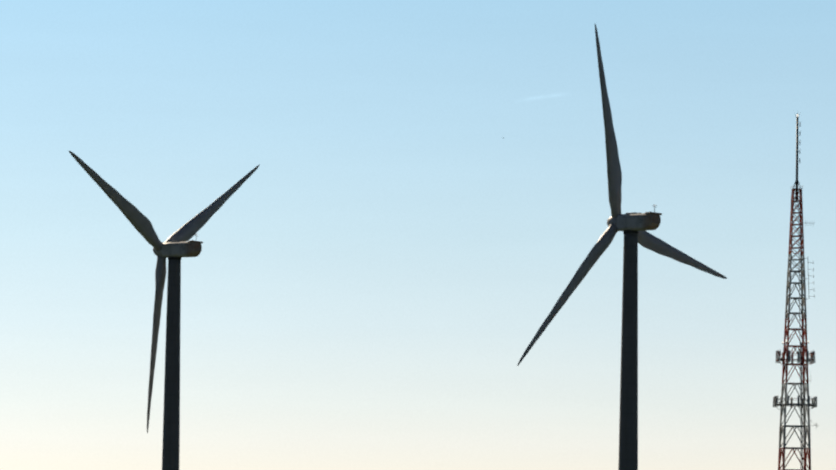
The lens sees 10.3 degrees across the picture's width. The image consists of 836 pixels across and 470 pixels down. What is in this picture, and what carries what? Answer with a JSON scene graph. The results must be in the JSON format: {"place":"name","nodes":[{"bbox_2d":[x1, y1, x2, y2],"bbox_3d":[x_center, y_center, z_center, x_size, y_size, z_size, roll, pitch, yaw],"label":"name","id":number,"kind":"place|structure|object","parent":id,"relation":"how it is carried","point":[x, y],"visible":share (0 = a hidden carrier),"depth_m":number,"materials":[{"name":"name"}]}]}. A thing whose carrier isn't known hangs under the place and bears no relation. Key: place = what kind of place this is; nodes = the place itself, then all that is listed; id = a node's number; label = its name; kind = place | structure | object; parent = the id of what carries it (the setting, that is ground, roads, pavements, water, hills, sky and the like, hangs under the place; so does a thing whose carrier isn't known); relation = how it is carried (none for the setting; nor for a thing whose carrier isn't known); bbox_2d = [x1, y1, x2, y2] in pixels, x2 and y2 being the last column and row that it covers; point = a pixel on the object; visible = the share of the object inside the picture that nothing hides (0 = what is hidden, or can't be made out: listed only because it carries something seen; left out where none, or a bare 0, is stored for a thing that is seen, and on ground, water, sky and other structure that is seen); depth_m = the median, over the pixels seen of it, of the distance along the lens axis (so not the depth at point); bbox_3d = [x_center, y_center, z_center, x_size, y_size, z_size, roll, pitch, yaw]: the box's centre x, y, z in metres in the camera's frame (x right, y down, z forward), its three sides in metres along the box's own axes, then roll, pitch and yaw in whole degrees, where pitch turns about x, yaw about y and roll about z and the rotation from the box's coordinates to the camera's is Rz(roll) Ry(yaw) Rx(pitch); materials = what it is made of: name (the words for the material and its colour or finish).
{"place":"outdoors","nodes":[
{"label":"outdoors","id":0,"kind":"place"},
{"bbox_2d":[0,0,835,469],"label":"sky","id":1,"kind":"structure","parent":0,"point":[373,295],"materials":[{"name":"blue"}]},
{"bbox_2d":[773,114,818,469],"bbox_3d":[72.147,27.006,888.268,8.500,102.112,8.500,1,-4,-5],"label":"telecom tower","id":2,"kind":"structure","parent":0,"point":[802,352],"depth_m":888.45,"materials":[{"name":"metal"}]},
{"label":"ground","id":3,"kind":"structure","parent":0,"visible":0},
{"bbox_2d":[69,151,259,469],"bbox_3d":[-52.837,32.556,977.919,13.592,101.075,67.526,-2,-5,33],"label":"wind turbine","id":4,"kind":"object","parent":3,"relation":"on","point":[174,247],"visible":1,"depth_m":977.88,"materials":[{"name":"paint"}]},
{"bbox_2d":[517,24,726,469],"bbox_3d":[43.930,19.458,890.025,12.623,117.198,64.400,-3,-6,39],"label":"wind turbine","id":5,"kind":"object","parent":3,"relation":"on","point":[634,227],"visible":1,"depth_m":884.22,"materials":[{"name":"paint"}]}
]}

